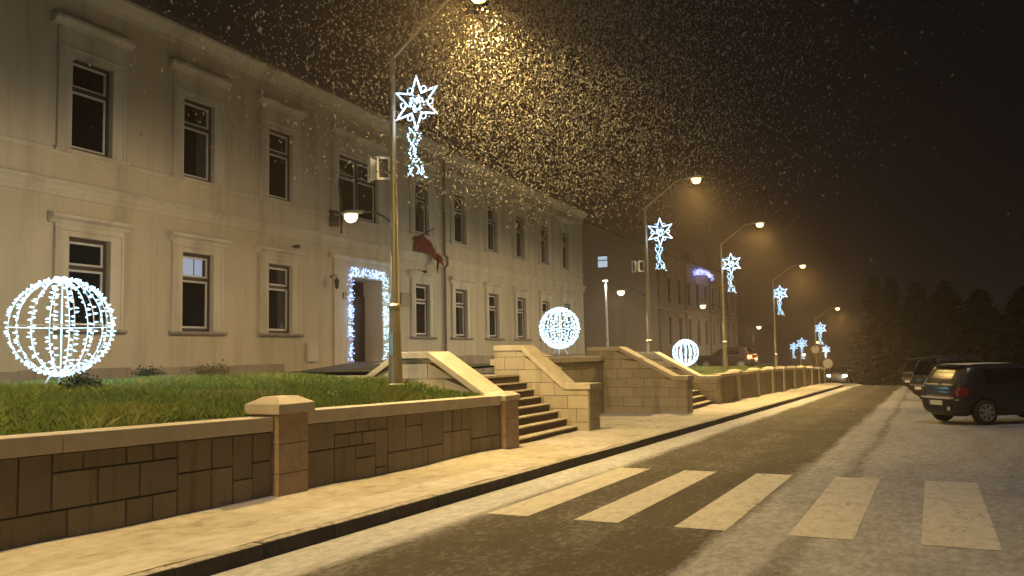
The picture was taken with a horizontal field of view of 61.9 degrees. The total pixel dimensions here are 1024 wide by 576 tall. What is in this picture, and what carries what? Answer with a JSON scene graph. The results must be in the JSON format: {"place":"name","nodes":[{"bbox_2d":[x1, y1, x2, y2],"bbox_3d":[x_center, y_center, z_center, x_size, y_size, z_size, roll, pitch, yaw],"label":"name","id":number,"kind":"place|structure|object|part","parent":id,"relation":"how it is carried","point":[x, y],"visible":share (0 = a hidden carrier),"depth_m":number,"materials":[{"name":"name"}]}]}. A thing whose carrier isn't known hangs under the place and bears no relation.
{"place":"outdoors","nodes":[
{"label":"outdoors","id":0,"kind":"place"},
{"bbox_2d":[0,371,487,435],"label":"lawn","id":1,"kind":"structure","parent":0,"point":[230,414],"depth_m":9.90,"materials":[{"name":"plant"}]},
{"bbox_2d":[4,276,115,384],"bbox_3d":[-6.926,0.703,13.130,1.519,1.774,1.539,-3,-5,26],"label":"light globe","id":2,"kind":"object","parent":1,"relation":"on","point":[57,280],"visible":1,"depth_m":13.07,"materials":[{"name":"white paint"}]},
{"bbox_2d":[58,367,108,392],"bbox_3d":[-6.118,1.343,12.182,0.693,0.439,0.589,1,-5,-30],"label":"shrub","id":3,"kind":"object","parent":1,"relation":"on","point":[77,380],"visible":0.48,"depth_m":12.10,"materials":[{"name":"green plant"}]},
{"bbox_2d":[130,363,166,376],"bbox_3d":[-7.293,1.723,17.241,0.783,0.430,0.701,-1,-4,3],"label":"shrub","id":4,"kind":"object","parent":1,"relation":"on","point":[145,372],"visible":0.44,"depth_m":17.16,"materials":[{"name":"green plant"}]},
{"bbox_2d":[190,359,233,374],"bbox_3d":[-6.308,1.736,17.927,0.877,0.486,0.969,-1,-4,-2],"label":"shrub","id":5,"kind":"object","parent":1,"relation":"on","point":[218,370],"visible":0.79,"depth_m":17.81,"materials":[{"name":"green plant"}]},
{"bbox_2d":[341,0,484,385],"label":"street lamp","id":6,"kind":"object","parent":1,"relation":"on","point":[395,375],"visible":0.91,"depth_m":15.88,"materials":[{"name":"grey"}]},
{"bbox_2d":[368,156,390,182],"bbox_3d":[-2.507,-2.243,16.245,0.410,0.440,0.519,1,-5,-22],"label":"loudspeaker","id":7,"kind":"object","parent":6,"relation":"attached to","point":[373,165],"visible":0.94,"depth_m":16.10,"materials":[{"name":"beige plastic"}]},
{"bbox_2d":[395,78,437,177],"bbox_3d":[-1.799,-2.994,15.890,0.983,1.973,0.099,-3,-5,26],"label":"star light","id":8,"kind":"object","parent":6,"relation":"attached to","point":[419,101],"visible":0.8,"depth_m":15.89,"materials":[{"name":"grey plastic"}]},
{"bbox_2d":[286,364,493,372],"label":"lawn terrace","id":9,"kind":"structure","parent":0,"point":[474,366],"depth_m":25.12,"materials":[{"name":"soil"}]},
{"bbox_2d":[295,362,380,375],"bbox_3d":[-4.624,2.720,27.807,1.800,0.720,6.400,-3,-5,23],"label":"door ramp","id":10,"kind":"structure","parent":9,"relation":"on","point":[334,370],"depth_m":26.01,"materials":[{"name":"grey concrete"}]},
{"bbox_2d":[539,307,579,354],"bbox_3d":[1.725,1.540,30.798,1.502,1.723,1.505,-2,-4,9],"label":"light globe","id":11,"kind":"object","parent":9,"relation":"on","point":[560,346],"visible":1,"depth_m":30.66,"materials":[{"name":"white paint"}]},
{"bbox_2d":[328,374,508,379],"bbox_3d":[-4.002,2.614,20.255,7.640,0.950,4.700,-3,-5,26],"label":"landing","id":12,"kind":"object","parent":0,"point":[489,375],"depth_m":21.05,"materials":[{"name":"beige concrete"}]},
{"bbox_2d":[0,383,842,575],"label":"pavement","id":13,"kind":"structure","parent":0,"point":[124,551],"depth_m":9.39,"materials":[{"name":"beige concrete"}]},
{"bbox_2d":[0,395,500,550],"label":"garden wall","id":14,"kind":"structure","parent":13,"relation":"on","point":[56,485],"depth_m":9.32,"materials":[{"name":"beige stone"}]},
{"bbox_2d":[365,345,601,448],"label":"entrance stairs","id":15,"kind":"structure","parent":13,"relation":"on","point":[534,390],"depth_m":19.10,"materials":[{"name":"beige stone"}]},
{"bbox_2d":[587,347,721,413],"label":"entrance stairs","id":16,"kind":"structure","parent":13,"relation":"on","point":[648,382],"depth_m":27.28,"materials":[{"name":"beige stone"}]},
{"bbox_2d":[710,366,825,413],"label":"garden wall","id":17,"kind":"structure","parent":13,"relation":"on","point":[750,383],"depth_m":40.48,"materials":[{"name":"beige stone"}]},
{"bbox_2d":[822,358,833,382],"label":"road sign","id":18,"kind":"object","parent":13,"relation":"on","point":[828,361],"visible":0.93,"depth_m":66.64,"materials":[{"name":"beige metal"}]},
{"bbox_2d":[4,0,1023,535],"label":"falling snow","id":19,"kind":"structure","parent":0,"point":[558,64],"depth_m":15.89,"materials":[{"name":"white snow"}]},
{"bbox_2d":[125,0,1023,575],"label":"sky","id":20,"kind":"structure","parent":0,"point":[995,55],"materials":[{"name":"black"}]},
{"bbox_2d":[211,385,1023,575],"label":"road","id":21,"kind":"structure","parent":0,"point":[901,443],"depth_m":9.54,"materials":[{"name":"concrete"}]},
{"bbox_2d":[128,385,842,575],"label":"kerb","id":22,"kind":"structure","parent":21,"relation":"on","point":[236,557],"depth_m":9.41,"materials":[{"name":"concrete"}]},
{"bbox_2d":[489,467,1001,550],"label":"road markings","id":23,"kind":"object","parent":21,"relation":"on","point":[955,514],"visible":1,"depth_m":10.07,"materials":[{"name":"white paint"}]},
{"bbox_2d":[827,366,852,383],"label":"car","id":24,"kind":"object","parent":21,"relation":"on","point":[842,374],"visible":0.94,"depth_m":75.72,"materials":[{"name":"black paint"}]},
{"bbox_2d":[842,275,904,384],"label":"evergreen tree","id":25,"kind":"object","parent":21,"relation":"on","point":[873,288],"visible":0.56,"depth_m":99.25,"materials":[{"name":"green plant"}]},
{"bbox_2d":[854,276,915,384],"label":"evergreen tree","id":26,"kind":"object","parent":21,"relation":"on","point":[890,294],"visible":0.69,"depth_m":87.50,"materials":[{"name":"green plant"}]},
{"bbox_2d":[901,357,919,390],"bbox_3d":[24.105,4.800,47.662,4.332,1.897,2.080,-1,-4,-5],"label":"parked car","id":27,"kind":"object","parent":21,"relation":"on","point":[909,369],"visible":0.2,"depth_m":47.55,"materials":[{"name":"black paint"}]},
{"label":"rear window","id":28,"kind":"part","parent":27,"relation":"part of","materials":[{"name":"black glass"}]},
{"bbox_2d":[878,281,957,384],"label":"evergreen tree","id":29,"kind":"object","parent":21,"relation":"on","point":[916,290],"visible":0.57,"depth_m":75.49,"materials":[{"name":"green plant"}]},
{"bbox_2d":[891,278,974,379],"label":"evergreen tree","id":30,"kind":"object","parent":21,"relation":"on","point":[945,299],"visible":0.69,"depth_m":67.43,"materials":[{"name":"green plant"}]},
{"bbox_2d":[910,356,981,398],"bbox_3d":[19.059,3.780,35.811,4.332,1.897,2.080,-1,-4,-5],"label":"parked car","id":31,"kind":"object","parent":21,"relation":"on","point":[923,369],"visible":0.16,"depth_m":35.37,"materials":[{"name":"black paint"}]},
{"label":"rear window","id":32,"kind":"part","parent":31,"relation":"part of","materials":[{"name":"black glass"}]},
{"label":"side window","id":33,"kind":"part","parent":31,"relation":"part of","materials":[{"name":"black glass"}]},
{"bbox_2d":[920,363,1023,424],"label":"parked car","id":34,"kind":"object","parent":21,"relation":"on","point":[976,391],"visible":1,"depth_m":22.39,"materials":[{"name":"black paint"}]},
{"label":"rear window","id":35,"kind":"part","parent":34,"relation":"part of","materials":[{"name":"black glass"}]},
{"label":"side window","id":36,"kind":"part","parent":34,"relation":"part of","materials":[{"name":"black glass"}]},
{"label":"side window","id":37,"kind":"part","parent":34,"relation":"part of","materials":[{"name":"black glass"}]},
{"bbox_2d":[937,285,1023,363],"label":"evergreen tree","id":38,"kind":"object","parent":21,"relation":"on","point":[979,307],"visible":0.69,"depth_m":60.98,"materials":[{"name":"green plant"}]},
{"bbox_2d":[974,285,1023,365],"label":"evergreen tree","id":39,"kind":"object","parent":21,"relation":"on","point":[1013,316],"visible":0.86,"depth_m":54.88,"materials":[{"name":"green plant"}]},
{"bbox_2d":[480,367,761,374],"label":"lawn","id":40,"kind":"structure","parent":0,"point":[697,372],"depth_m":37.42,"materials":[{"name":"plant"}]},
{"bbox_2d":[602,278,608,346],"bbox_3d":[6.075,2.565,54.784,0.360,6.360,0.480,-3,-5,26],"label":"post lamp","id":41,"kind":"object","parent":40,"relation":"on","point":[605,280],"visible":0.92,"depth_m":54.85,"materials":[{"name":"white metal"}]},
{"bbox_2d":[615,175,703,351],"bbox_3d":[5.774,0.073,33.206,3.710,8.696,0.442,-3,-5,26],"label":"street lamp","id":42,"kind":"object","parent":40,"relation":"on","point":[620,292],"visible":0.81,"depth_m":33.37,"materials":[{"name":"grey metal"}]},
{"bbox_2d":[632,261,644,272],"bbox_3d":[5.001,-0.843,33.703,0.410,0.440,0.519,1,-5,-22],"label":"loudspeaker","id":43,"kind":"object","parent":42,"relation":"attached to","point":[639,266],"visible":1,"depth_m":33.56,"materials":[{"name":"beige plastic"}]},
{"bbox_2d":[648,217,671,270],"bbox_3d":[5.767,-1.706,33.326,1.052,2.111,0.106,-3,-5,26],"label":"star light","id":44,"kind":"object","parent":42,"relation":"attached to","point":[659,236],"visible":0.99,"depth_m":33.32,"materials":[{"name":"grey plastic"}]},
{"bbox_2d":[672,339,698,366],"bbox_3d":[9.460,3.607,46.451,1.455,1.669,1.458,0,-4,-8],"label":"light globe","id":45,"kind":"object","parent":40,"relation":"on","point":[693,344],"visible":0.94,"depth_m":46.30,"materials":[{"name":"white paint"}]},
{"bbox_2d":[696,347,758,366],"bbox_3d":[15.582,5.084,61.863,4.332,1.600,2.080,-4,-5,34],"label":"car","id":46,"kind":"object","parent":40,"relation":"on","point":[749,358],"visible":0.83,"depth_m":60.82,"materials":[{"name":"grey paint"}]},
{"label":"side window","id":47,"kind":"part","parent":46,"relation":"part of","materials":[{"name":"black glass"}]},
{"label":"side window","id":48,"kind":"part","parent":46,"relation":"part of","materials":[{"name":"black glass"}]},
{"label":"rear window","id":49,"kind":"part","parent":46,"relation":"part of","materials":[{"name":"black glass"}]},
{"bbox_2d":[699,221,765,369],"bbox_3d":[10.631,0.803,41.040,3.357,7.869,0.400,-3,-5,26],"label":"street lamp","id":50,"kind":"object","parent":40,"relation":"on","point":[725,354],"visible":0.89,"depth_m":41.13,"materials":[{"name":"grey metal"}]},
{"bbox_2d":[720,253,740,292],"bbox_3d":[10.559,-0.724,41.176,0.983,1.973,0.099,-3,-5,26],"label":"star light","id":51,"kind":"object","parent":50,"relation":"attached to","point":[730,266],"visible":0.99,"depth_m":41.17,"materials":[{"name":"grey plastic"}]},
{"bbox_2d":[686,365,787,373],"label":"grass","id":52,"kind":"structure","parent":40,"relation":"on","point":[709,368],"depth_m":43.76,"materials":[{"name":"green plant"}]},
{"bbox_2d":[755,264,806,366],"bbox_3d":[17.239,2.449,54.425,3.357,7.869,0.400,-3,-5,26],"label":"street lamp","id":53,"kind":"object","parent":40,"relation":"on","point":[775,342],"visible":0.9,"depth_m":54.55,"materials":[{"name":"grey"}]},
{"bbox_2d":[772,285,786,314],"bbox_3d":[17.138,0.784,54.585,0.983,1.973,0.099,-3,-5,26],"label":"star light","id":54,"kind":"object","parent":53,"relation":"attached to","point":[779,298],"visible":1,"depth_m":54.61,"materials":[{"name":"grey plastic"}]},
{"bbox_2d":[600,413,654,424],"bbox_3d":[2.202,3.727,24.110,2.500,0.148,8.800,-3,-5,26],"label":"pavement bay","id":55,"kind":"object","parent":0,"point":[606,418],"visible":0.24,"depth_m":25.44,"materials":[{"name":"beige concrete"}]},
{"bbox_2d":[490,356,604,413],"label":"bay wall","id":56,"kind":"structure","parent":55,"relation":"on","point":[579,369],"depth_m":26.09,"materials":[{"name":"beige stone"}]},
{"bbox_2d":[811,345,819,366],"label":"road sign","id":57,"kind":"object","parent":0,"point":[815,350],"visible":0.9,"depth_m":68.06,"materials":[{"name":"beige metal"}]},
{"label":"yard","id":58,"kind":"structure","parent":0,"visible":0},
{"bbox_2d":[0,0,589,384],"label":"municipal building","id":59,"kind":"structure","parent":58,"relation":"on","point":[230,271],"depth_m":23.22,"materials":[{"name":"beige paint"}]},
{"bbox_2d":[47,211,133,333],"bbox_3d":[-9.507,-0.289,19.192,0.360,2.625,2.130,-3,-5,23],"label":"window","id":60,"kind":"structure","parent":59,"relation":"in","point":[73,258],"depth_m":19.27,"materials":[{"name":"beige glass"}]},
{"bbox_2d":[52,11,136,166],"bbox_3d":[-9.587,-4.466,19.514,0.360,3.065,2.130,-3,-5,23],"label":"window","id":61,"kind":"structure","parent":59,"relation":"in","point":[82,101],"depth_m":19.54,"materials":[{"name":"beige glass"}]},
{"bbox_2d":[167,230,231,335],"bbox_3d":[-8.185,-0.080,22.242,0.360,2.625,2.130,-3,-5,23],"label":"window","id":62,"kind":"structure","parent":59,"relation":"in","point":[190,273],"depth_m":22.31,"materials":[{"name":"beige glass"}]},
{"bbox_2d":[169,58,232,189],"bbox_3d":[-8.265,-4.257,22.563,0.360,3.065,2.130,-3,-5,23],"label":"window","id":63,"kind":"structure","parent":59,"relation":"in","point":[191,143],"depth_m":22.61,"materials":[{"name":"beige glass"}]},
{"bbox_2d":[256,245,307,336],"bbox_3d":[-6.861,0.130,25.303,0.360,2.625,2.130,-3,-5,23],"label":"window","id":64,"kind":"structure","parent":59,"relation":"in","point":[274,279],"depth_m":25.38,"materials":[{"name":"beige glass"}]},
{"bbox_2d":[257,94,307,208],"bbox_3d":[-6.942,-4.046,25.625,0.360,3.065,2.130,-3,-5,23],"label":"window","id":65,"kind":"structure","parent":59,"relation":"in","point":[274,176],"depth_m":25.68,"materials":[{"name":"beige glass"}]},
{"bbox_2d":[307,342,317,361],"bbox_3d":[-6.206,1.990,26.522,0.097,0.600,0.460,-3,-5,23],"label":"meter box","id":66,"kind":"object","parent":59,"relation":"attached to","point":[312,351],"visible":1,"depth_m":26.45,"materials":[{"name":"beige metal"}]},
{"bbox_2d":[330,274,339,288],"bbox_3d":[-5.730,-0.214,27.614,0.338,0.504,0.156,-3,-5,23],"label":"wall lantern","id":67,"kind":"object","parent":59,"relation":"attached to","point":[336,280],"depth_m":27.54,"materials":[{"name":"black metal"}]},
{"bbox_2d":[329,177,342,233],"bbox_3d":[-5.677,-2.699,27.968,0.380,1.814,0.539,-3,-5,23],"label":"flag","id":68,"kind":"object","parent":59,"relation":"attached to","point":[333,220],"visible":1,"depth_m":27.85,"materials":[{"name":"fabric"}]},
{"bbox_2d":[352,281,364,361],"bbox_3d":[-5.679,1.168,29.790,0.088,2.840,1.880,-3,-5,23],"label":"door","id":69,"kind":"structure","parent":59,"relation":"in","point":[358,302],"depth_m":30.28,"materials":[{"name":"brown wood"}]},
{"bbox_2d":[329,124,389,228],"bbox_3d":[-5.276,-3.753,29.462,0.360,3.045,3.440,-3,-5,23],"label":"window","id":70,"kind":"structure","parent":59,"relation":"in","point":[353,198],"depth_m":29.40,"materials":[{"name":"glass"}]},
{"bbox_2d":[347,267,389,361],"bbox_3d":[-4.916,0.931,29.484,0.137,3.178,2.597,-3,-5,23],"label":"door garland","id":71,"kind":"object","parent":59,"relation":"attached to","point":[354,297],"depth_m":29.19,"materials":[{"name":"grey"}]},
{"bbox_2d":[401,292,409,306],"bbox_3d":[-3.971,0.436,31.913,0.038,0.520,0.650,-3,-5,23],"label":"wall plaque","id":72,"kind":"object","parent":59,"relation":"attached to","point":[405,299],"depth_m":31.86,"materials":[{"name":"brown metal"}]},
{"bbox_2d":[407,155,437,239],"bbox_3d":[-3.543,-3.509,33.460,0.360,3.065,2.130,-3,-5,23],"label":"window","id":73,"kind":"structure","parent":59,"relation":"in","point":[417,223],"depth_m":33.61,"materials":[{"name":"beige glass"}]},
{"bbox_2d":[408,269,439,338],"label":"window","id":74,"kind":"structure","parent":59,"relation":"in","point":[418,292],"depth_m":33.28,"materials":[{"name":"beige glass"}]},
{"bbox_2d":[413,228,443,273],"bbox_3d":[-3.049,-1.406,33.250,0.600,1.756,1.830,-4,-5,36],"label":"flag","id":75,"kind":"object","parent":59,"relation":"attached to","point":[424,243],"visible":1,"depth_m":33.03,"materials":[{"name":"red fabric"}]},
{"bbox_2d":[448,171,473,248],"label":"window","id":76,"kind":"structure","parent":59,"relation":"in","point":[456,227],"depth_m":36.63,"materials":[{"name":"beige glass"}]},
{"bbox_2d":[449,276,475,339],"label":"window","id":77,"kind":"structure","parent":59,"relation":"in","point":[457,296],"depth_m":36.33,"materials":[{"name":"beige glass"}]},
{"bbox_2d":[482,185,504,255],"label":"window","id":78,"kind":"structure","parent":59,"relation":"in","point":[489,237],"depth_m":39.68,"materials":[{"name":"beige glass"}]},
{"bbox_2d":[483,282,505,339],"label":"window","id":79,"kind":"structure","parent":59,"relation":"in","point":[492,288],"depth_m":39.39,"materials":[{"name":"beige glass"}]},
{"bbox_2d":[511,197,530,262],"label":"window","id":80,"kind":"structure","parent":59,"relation":"in","point":[516,210],"depth_m":42.74,"materials":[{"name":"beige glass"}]},
{"bbox_2d":[513,287,532,340],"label":"window","id":81,"kind":"structure","parent":59,"relation":"in","point":[523,293],"depth_m":42.45,"materials":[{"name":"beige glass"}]},
{"bbox_2d":[536,207,553,267],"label":"window","id":82,"kind":"structure","parent":59,"relation":"in","point":[541,229],"depth_m":45.81,"materials":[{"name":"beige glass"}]},
{"bbox_2d":[538,291,555,340],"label":"window","id":83,"kind":"structure","parent":59,"relation":"in","point":[544,297],"depth_m":45.47,"materials":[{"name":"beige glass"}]},
{"bbox_2d":[558,216,573,272],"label":"window","id":84,"kind":"structure","parent":59,"relation":"in","point":[565,228],"depth_m":48.89,"materials":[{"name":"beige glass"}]},
{"bbox_2d":[560,294,575,341],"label":"window","id":85,"kind":"structure","parent":59,"relation":"in","point":[565,299],"depth_m":48.57,"materials":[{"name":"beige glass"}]},
{"bbox_2d":[581,219,738,366],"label":"gabled building","id":86,"kind":"structure","parent":58,"relation":"on","point":[680,295],"depth_m":66.17,"materials":[{"name":"paint"}]},
{"bbox_2d":[597,255,607,267],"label":"lit window","id":87,"kind":"structure","parent":86,"relation":"in","point":[602,260],"depth_m":66.03,"materials":[{"name":"grey glass"}]},
{"bbox_2d":[666,274,673,304],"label":"window","id":88,"kind":"structure","parent":86,"relation":"in","point":[667,279],"depth_m":67.37,"materials":[{"name":"beige paint"}]},
{"bbox_2d":[667,313,674,346],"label":"window","id":89,"kind":"structure","parent":86,"relation":"in","point":[669,318],"depth_m":67.11,"materials":[{"name":"brown stone"}]},
{"bbox_2d":[676,276,683,306],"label":"window","id":90,"kind":"structure","parent":86,"relation":"in","point":[678,284],"depth_m":70.07,"materials":[{"name":"grey stone"}]},
{"bbox_2d":[678,314,684,346],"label":"window","id":91,"kind":"structure","parent":86,"relation":"in","point":[679,319],"depth_m":69.84,"materials":[{"name":"grey stone"}]},
{"bbox_2d":[686,279,692,307],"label":"window","id":92,"kind":"structure","parent":86,"relation":"in","point":[687,284],"depth_m":72.77,"materials":[{"name":"grey stone"}]},
{"bbox_2d":[687,316,692,346],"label":"window","id":93,"kind":"structure","parent":86,"relation":"in","point":[689,336],"depth_m":72.53,"materials":[{"name":"grey stone"}]},
{"bbox_2d":[695,281,700,309],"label":"window","id":94,"kind":"structure","parent":86,"relation":"in","point":[696,293],"depth_m":75.43,"materials":[{"name":"grey stone"}]},
{"bbox_2d":[696,317,702,346],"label":"window","id":95,"kind":"structure","parent":86,"relation":"in","point":[697,321],"depth_m":75.23,"materials":[{"name":"grey stone"}]},
{"bbox_2d":[693,269,713,279],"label":"garland","id":96,"kind":"object","parent":86,"relation":"attached to","point":[708,274],"visible":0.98,"depth_m":75.76,"materials":[{"name":"grey"}]},
{"bbox_2d":[703,284,708,310],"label":"window","id":97,"kind":"structure","parent":86,"relation":"in","point":[704,295],"depth_m":78.17,"materials":[{"name":"grey stone"}]},
{"bbox_2d":[704,318,709,346],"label":"window","id":98,"kind":"structure","parent":86,"relation":"in","point":[705,323],"depth_m":77.92,"materials":[{"name":"grey stone"}]},
{"bbox_2d":[711,286,715,311],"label":"window","id":99,"kind":"structure","parent":86,"relation":"in","point":[711,286],"depth_m":80.85,"materials":[{"name":"grey stone"}]},
{"bbox_2d":[712,319,717,346],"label":"window","id":100,"kind":"structure","parent":86,"relation":"in","point":[715,320],"depth_m":80.63,"materials":[{"name":"grey stone"}]},
{"bbox_2d":[718,288,721,312],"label":"window","id":101,"kind":"structure","parent":86,"relation":"in","point":[718,288],"depth_m":83.19,"materials":[{"name":"grey stone"}]},
{"bbox_2d":[719,320,722,346],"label":"window","id":102,"kind":"structure","parent":86,"relation":"in","point":[719,320],"depth_m":82.62,"materials":[{"name":"grey stone"}]},
{"bbox_2d":[725,290,729,313],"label":"window","id":103,"kind":"structure","parent":86,"relation":"in","point":[725,290],"depth_m":86.29,"materials":[{"name":"grey stone"}]},
{"bbox_2d":[726,320,730,346],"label":"window","id":104,"kind":"structure","parent":86,"relation":"in","point":[726,320],"depth_m":86.00,"materials":[{"name":"grey stone"}]},
{"bbox_2d":[731,291,735,314],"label":"window","id":105,"kind":"structure","parent":86,"relation":"in","point":[731,291],"depth_m":88.99,"materials":[{"name":"grey stone"}]},
{"bbox_2d":[732,321,736,346],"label":"window","id":106,"kind":"structure","parent":86,"relation":"in","point":[732,321],"depth_m":88.73,"materials":[{"name":"grey stone"}]},
{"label":"far yard","id":107,"kind":"structure","parent":0,"visible":0},
{"bbox_2d":[800,341,819,365],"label":"street lamp","id":108,"kind":"object","parent":107,"relation":"on","point":[803,347],"visible":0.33,"depth_m":98.95,"materials":[{"name":"grey metal"}]},
{"bbox_2d":[796,338,806,354],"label":"star light","id":109,"kind":"object","parent":108,"relation":"attached to","point":[800,345],"visible":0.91,"depth_m":99.13,"materials":[{"name":"grey"}]},
{"bbox_2d":[801,307,840,366],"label":"street lamp","id":110,"kind":"object","parent":107,"relation":"on","point":[836,308],"visible":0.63,"depth_m":72.40,"materials":[{"name":"grey metal"}]},
{"bbox_2d":[814,322,825,343],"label":"star light","id":111,"kind":"object","parent":110,"relation":"attached to","point":[821,331],"visible":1,"depth_m":72.27,"materials":[{"name":"grey"}]}
]}

